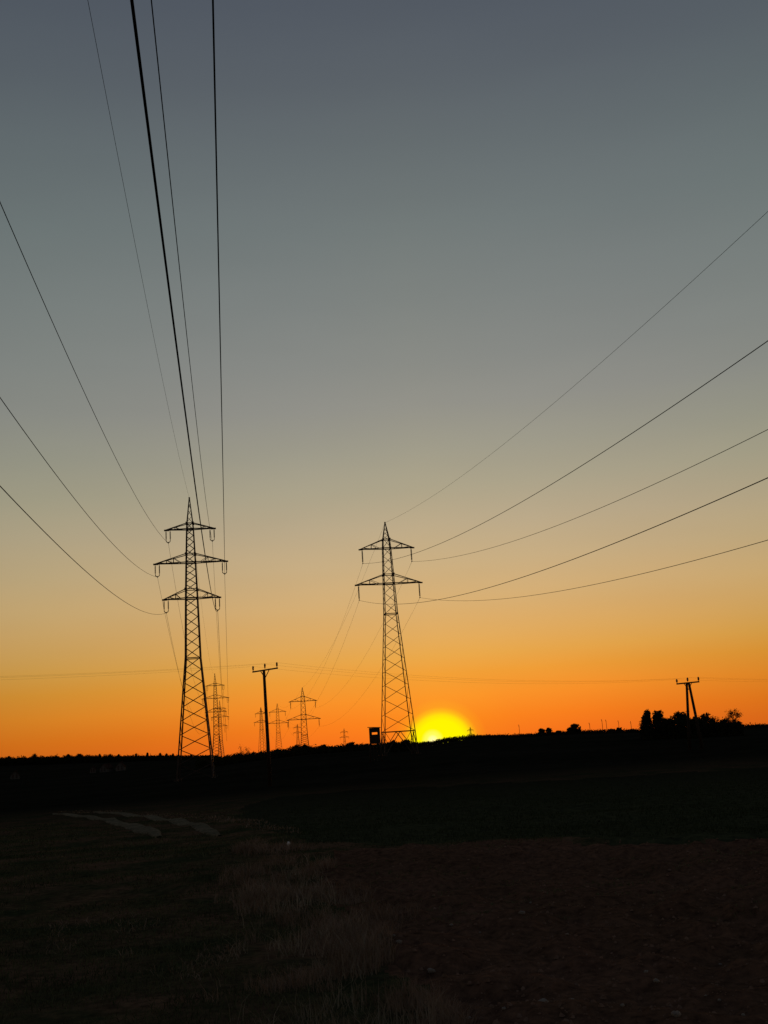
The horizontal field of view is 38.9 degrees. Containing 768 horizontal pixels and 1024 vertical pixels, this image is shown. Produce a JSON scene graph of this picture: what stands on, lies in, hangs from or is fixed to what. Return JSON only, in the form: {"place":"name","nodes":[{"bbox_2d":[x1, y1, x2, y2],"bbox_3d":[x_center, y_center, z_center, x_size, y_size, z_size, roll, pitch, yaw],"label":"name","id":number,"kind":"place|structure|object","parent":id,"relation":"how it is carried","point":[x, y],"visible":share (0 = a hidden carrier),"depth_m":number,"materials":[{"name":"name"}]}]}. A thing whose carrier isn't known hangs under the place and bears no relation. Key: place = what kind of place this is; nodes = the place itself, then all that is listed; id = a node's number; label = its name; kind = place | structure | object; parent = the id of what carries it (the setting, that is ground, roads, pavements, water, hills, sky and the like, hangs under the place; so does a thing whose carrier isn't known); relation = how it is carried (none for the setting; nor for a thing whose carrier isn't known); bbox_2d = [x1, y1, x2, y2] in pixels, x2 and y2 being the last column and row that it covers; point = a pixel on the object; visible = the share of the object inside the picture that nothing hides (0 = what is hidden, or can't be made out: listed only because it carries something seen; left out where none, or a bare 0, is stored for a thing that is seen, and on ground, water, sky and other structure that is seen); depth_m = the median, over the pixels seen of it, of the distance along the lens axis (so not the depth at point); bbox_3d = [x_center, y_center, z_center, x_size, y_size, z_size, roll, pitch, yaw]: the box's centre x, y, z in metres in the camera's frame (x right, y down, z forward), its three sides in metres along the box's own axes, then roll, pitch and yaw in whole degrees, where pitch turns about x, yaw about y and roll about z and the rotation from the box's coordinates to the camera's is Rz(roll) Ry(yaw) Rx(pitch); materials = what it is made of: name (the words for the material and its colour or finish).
{"place":"outdoors","nodes":[
{"label":"outdoors","id":0,"kind":"place"},
{"bbox_2d":[52,811,220,837],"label":"dirt track","id":1,"kind":"structure","parent":0,"point":[148,830],"depth_m":31.94,"materials":[{"name":"brown soil"}]},
{"bbox_2d":[46,809,300,998],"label":"withered grass","id":2,"kind":"structure","parent":0,"point":[268,827],"depth_m":10.79,"materials":[{"name":"brown plant"}]},
{"bbox_2d":[195,835,488,1023],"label":"dry grass","id":3,"kind":"structure","parent":0,"point":[367,951],"depth_m":9.56,"materials":[{"name":"beige plant"}]},
{"bbox_2d":[0,753,767,1023],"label":"field","id":4,"kind":"structure","parent":0,"point":[65,895],"depth_m":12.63,"materials":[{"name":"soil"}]},
{"bbox_2d":[0,728,767,810],"bbox_3d":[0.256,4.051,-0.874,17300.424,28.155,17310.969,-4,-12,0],"label":"ground","id":5,"kind":"structure","parent":0,"point":[48,785],"depth_m":140.42,"materials":[{"name":"black soil"}]},
{"bbox_2d":[10,770,19,778],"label":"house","id":6,"kind":"structure","parent":5,"relation":"on","point":[14,775],"depth_m":697.85,"materials":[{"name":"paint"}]},
{"bbox_2d":[90,766,96,772],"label":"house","id":7,"kind":"structure","parent":5,"relation":"on","point":[93,769],"depth_m":750.43,"materials":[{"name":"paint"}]},
{"bbox_2d":[99,763,113,771],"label":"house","id":8,"kind":"structure","parent":5,"relation":"on","point":[108,767],"depth_m":752.08,"materials":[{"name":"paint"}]},
{"bbox_2d":[0,753,217,765],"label":"wood","id":9,"kind":"object","parent":5,"relation":"on","point":[23,760],"visible":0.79,"depth_m":1066.75,"materials":[{"name":"black plant"}]},
{"bbox_2d":[115,761,125,770],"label":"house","id":10,"kind":"structure","parent":5,"relation":"on","point":[120,766],"depth_m":753.82,"materials":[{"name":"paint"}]},
{"bbox_2d":[153,497,227,781],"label":"steel pylon","id":11,"kind":"object","parent":5,"relation":"on","point":[186,562],"visible":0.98,"depth_m":162.31,"materials":[{"name":"black metal"}]},
{"bbox_2d":[0,486,212,741],"bbox_3d":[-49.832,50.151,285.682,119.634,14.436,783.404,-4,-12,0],"label":"power cable","id":12,"kind":"object","parent":11,"relation":"hanging from","point":[78,564],"visible":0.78,"depth_m":61.03,"materials":[{"name":"black metal"}]},
{"bbox_2d":[0,202,214,719],"bbox_3d":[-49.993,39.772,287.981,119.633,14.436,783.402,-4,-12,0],"label":"power cable","id":13,"kind":"object","parent":11,"relation":"hanging from","point":[77,377],"visible":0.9,"depth_m":59.37,"materials":[{"name":"black metal"}]},
{"bbox_2d":[88,2,219,701],"bbox_3d":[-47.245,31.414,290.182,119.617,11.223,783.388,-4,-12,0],"label":"power cable","id":14,"kind":"object","parent":11,"relation":"attached to","point":[134,240],"visible":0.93,"depth_m":64.48,"materials":[{"name":"black metal"}]},
{"bbox_2d":[202,673,228,756],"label":"steel pylon","id":15,"kind":"object","parent":5,"relation":"on","point":[213,698],"visible":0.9,"depth_m":442.36,"materials":[{"name":"brown metal"}]},
{"bbox_2d":[211,700,228,755],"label":"steel pylon","id":16,"kind":"object","parent":5,"relation":"on","point":[220,729],"visible":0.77,"depth_m":669.66,"materials":[{"name":"brown metal"}]},
{"bbox_2d":[0,397,203,710],"bbox_3d":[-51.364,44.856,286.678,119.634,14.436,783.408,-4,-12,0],"label":"power cable","id":17,"kind":"object","parent":16,"relation":"hanging from","point":[77,502],"visible":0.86,"depth_m":70.21,"materials":[{"name":"black metal"}]},
{"bbox_2d":[130,0,226,739],"bbox_3d":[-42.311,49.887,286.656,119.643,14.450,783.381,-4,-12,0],"label":"power cable","id":18,"kind":"object","parent":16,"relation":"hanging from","point":[146,112],"visible":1,"depth_m":21.80,"materials":[{"name":"black metal"}]},
{"bbox_2d":[151,0,223,693],"bbox_3d":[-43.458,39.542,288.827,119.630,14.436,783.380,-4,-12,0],"label":"power cable","id":19,"kind":"object","parent":16,"relation":"hanging from","point":[176,240],"visible":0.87,"depth_m":43.65,"materials":[{"name":"black metal"}]},
{"bbox_2d":[212,0,228,724],"bbox_3d":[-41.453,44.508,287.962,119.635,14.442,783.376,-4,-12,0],"label":"power cable","id":20,"kind":"object","parent":16,"relation":"hanging from","point":[218,245],"visible":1,"depth_m":33.40,"materials":[{"name":"black metal"}]},
{"bbox_2d":[254,708,265,750],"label":"steel pylon","id":21,"kind":"object","parent":5,"relation":"on","point":[261,713],"visible":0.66,"depth_m":780.12,"materials":[{"name":"brown metal"}]},
{"bbox_2d":[252,662,277,785],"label":"wooden pole","id":22,"kind":"object","parent":5,"relation":"on","point":[267,735],"visible":0.96,"depth_m":82.87,"materials":[{"name":"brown wood"}]},
{"bbox_2d":[0,663,732,680],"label":"power cable","id":23,"kind":"object","parent":22,"relation":"attached to","point":[342,669],"visible":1,"depth_m":85.32,"materials":[{"name":"black metal"}]},
{"bbox_2d":[3,664,733,681],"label":"power cable","id":24,"kind":"object","parent":22,"relation":"attached to","point":[349,672],"visible":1,"depth_m":87.30,"materials":[{"name":"black metal"}]},
{"bbox_2d":[10,667,747,683],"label":"power cable","id":25,"kind":"object","parent":22,"relation":"attached to","point":[388,678],"visible":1,"depth_m":89.15,"materials":[{"name":"black metal"}]},
{"bbox_2d":[268,704,287,747],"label":"steel pylon","id":26,"kind":"object","parent":5,"relation":"on","point":[276,723],"visible":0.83,"depth_m":596.24,"materials":[{"name":"brown metal"}]},
{"bbox_2d":[287,687,320,745],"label":"steel pylon","id":27,"kind":"object","parent":5,"relation":"on","point":[304,714],"visible":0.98,"depth_m":370.56,"materials":[{"name":"brown metal"}]},
{"bbox_2d":[194,741,417,768],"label":"hedge","id":28,"kind":"object","parent":5,"relation":"on","point":[237,757],"visible":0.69,"depth_m":349.55,"materials":[{"name":"black plant"}]},
{"bbox_2d":[316,744,327,753],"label":"bush","id":29,"kind":"object","parent":5,"relation":"on","point":[319,747],"visible":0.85,"depth_m":350.33,"materials":[{"name":"black plant"}]},
{"bbox_2d":[344,741,354,751],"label":"bush","id":30,"kind":"object","parent":5,"relation":"on","point":[350,745],"visible":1,"depth_m":341.39,"materials":[{"name":"black plant"}]},
{"bbox_2d":[367,727,382,761],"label":"hunting hide","id":31,"kind":"object","parent":5,"relation":"on","point":[375,739],"visible":0.92,"depth_m":146.12,"materials":[{"name":"wood"}]},
{"bbox_2d":[355,522,422,755],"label":"steel pylon","id":32,"kind":"object","parent":5,"relation":"on","point":[383,735],"visible":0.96,"depth_m":183.97,"materials":[{"name":"grey metal"}]},
{"bbox_2d":[270,477,767,740],"bbox_3d":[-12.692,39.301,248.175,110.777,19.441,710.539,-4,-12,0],"label":"power cable","id":33,"kind":"object","parent":32,"relation":"hanging from","point":[595,550],"visible":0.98,"depth_m":64.74,"materials":[{"name":"black metal"}]},
{"bbox_2d":[277,341,767,726],"bbox_3d":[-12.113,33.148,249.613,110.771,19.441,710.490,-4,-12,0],"label":"power cable","id":34,"kind":"object","parent":32,"relation":"hanging from","point":[581,465],"visible":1,"depth_m":68.58,"materials":[{"name":"black metal"}]},
{"bbox_2d":[280,212,766,706],"bbox_3d":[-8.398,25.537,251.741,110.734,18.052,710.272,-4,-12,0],"label":"power cable","id":35,"kind":"object","parent":32,"relation":"attached to","point":[579,381],"visible":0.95,"depth_m":80.67,"materials":[{"name":"black metal"}]},
{"bbox_2d":[295,540,767,737],"bbox_3d":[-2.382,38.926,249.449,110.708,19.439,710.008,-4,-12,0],"label":"power cable","id":36,"kind":"object","parent":32,"relation":"hanging from","point":[594,584],"visible":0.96,"depth_m":93.37,"materials":[{"name":"black metal"}]},
{"bbox_2d":[314,429,767,709],"bbox_3d":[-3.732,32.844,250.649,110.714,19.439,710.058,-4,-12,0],"label":"power cable","id":37,"kind":"object","parent":32,"relation":"hanging from","point":[596,509],"visible":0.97,"depth_m":91.21,"materials":[{"name":"black metal"}]},
{"bbox_2d":[387,739,397,751],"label":"bush","id":38,"kind":"object","parent":5,"relation":"on","point":[394,748],"visible":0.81,"depth_m":224.31,"materials":[{"name":"black plant"}]},
{"bbox_2d":[398,739,412,751],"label":"bush","id":39,"kind":"object","parent":5,"relation":"on","point":[402,747],"visible":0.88,"depth_m":224.14,"materials":[{"name":"black plant"}]},
{"bbox_2d":[569,723,580,733],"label":"bush","id":40,"kind":"object","parent":5,"relation":"on","point":[574,728],"visible":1,"depth_m":318.23,"materials":[{"name":"black plant"}]},
{"bbox_2d":[415,722,767,746],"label":"hill scrub","id":41,"kind":"object","parent":5,"relation":"on","point":[473,736],"visible":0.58,"depth_m":320.88,"materials":[{"name":"black plant"}]},
{"bbox_2d":[625,729,639,732],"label":"bush","id":42,"kind":"object","parent":5,"relation":"on","point":[629,731],"visible":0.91,"depth_m":314.81,"materials":[{"name":"black plant"}]},
{"bbox_2d":[641,709,655,739],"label":"bush","id":43,"kind":"object","parent":5,"relation":"on","point":[646,718],"visible":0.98,"depth_m":186.80,"materials":[{"name":"black plant"}]},
{"bbox_2d":[651,710,665,738],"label":"bush","id":44,"kind":"object","parent":5,"relation":"on","point":[657,715],"visible":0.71,"depth_m":190.09,"materials":[{"name":"black plant"}]},
{"bbox_2d":[663,718,677,738],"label":"bush","id":45,"kind":"object","parent":5,"relation":"on","point":[673,729],"visible":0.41,"depth_m":191.55,"materials":[{"name":"black plant"}]},
{"bbox_2d":[671,711,686,737],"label":"bush","id":46,"kind":"object","parent":5,"relation":"on","point":[680,716],"visible":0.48,"depth_m":194.53,"materials":[{"name":"black plant"}]},
{"bbox_2d":[676,677,703,749],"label":"wooden pole","id":47,"kind":"object","parent":5,"relation":"on","point":[687,684],"visible":0.94,"depth_m":101.28,"materials":[{"name":"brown wood"}]},
{"bbox_2d":[638,715,742,739],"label":"undergrowth","id":48,"kind":"object","parent":5,"relation":"on","point":[678,726],"visible":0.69,"depth_m":187.71,"materials":[{"name":"black plant"}]},
{"bbox_2d":[698,712,710,736],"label":"bush","id":49,"kind":"object","parent":5,"relation":"on","point":[704,716],"visible":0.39,"depth_m":191.25,"materials":[{"name":"black plant"}]},
{"bbox_2d":[719,719,727,735],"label":"bush","id":50,"kind":"object","parent":5,"relation":"on","point":[723,720],"visible":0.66,"depth_m":187.63,"materials":[{"name":"black plant"}]},
{"bbox_2d":[725,708,741,722],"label":"bush","id":51,"kind":"object","parent":5,"relation":"on","point":[733,714],"visible":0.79,"depth_m":190.88,"materials":[{"name":"black plant"}]},
{"bbox_2d":[733,721,744,735],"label":"bush","id":52,"kind":"object","parent":5,"relation":"on","point":[741,726],"visible":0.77,"depth_m":186.48,"materials":[{"name":"black plant"}]},
{"bbox_2d":[0,0,767,757],"label":"sky","id":53,"kind":"structure","parent":0,"point":[437,218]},
{"bbox_2d":[237,768,767,845],"bbox_3d":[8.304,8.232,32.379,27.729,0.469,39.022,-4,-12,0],"label":"crop field","id":54,"kind":"structure","parent":0,"point":[303,802],"depth_m":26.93,"materials":[{"name":"plant"}]},
{"bbox_2d":[311,838,767,1023],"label":"ploughed field","id":55,"kind":"structure","parent":0,"point":[696,951],"depth_m":9.44,"materials":[{"name":"soil"}]},
{"bbox_2d":[427,968,435,973],"bbox_3d":[0.351,3.370,7.984,0.072,0.039,0.065,1,-17,7],"label":"stone","id":56,"kind":"object","parent":55,"relation":"on","point":[431,970],"visible":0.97,"depth_m":7.96,"materials":[{"name":"grey stone"}]},
{"bbox_2d":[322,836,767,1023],"bbox_3d":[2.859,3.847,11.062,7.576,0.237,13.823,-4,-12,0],"label":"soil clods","id":57,"kind":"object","parent":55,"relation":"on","point":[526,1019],"visible":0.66,"depth_m":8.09,"materials":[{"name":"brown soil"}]},
{"bbox_2d":[671,1011,680,1016],"bbox_3d":[1.663,2.861,6.191,0.059,0.034,0.057,-1,-5,16],"label":"stone","id":58,"kind":"object","parent":55,"relation":"on","point":[675,1013],"visible":1,"depth_m":6.18,"materials":[{"name":"grey stone"}]}
]}

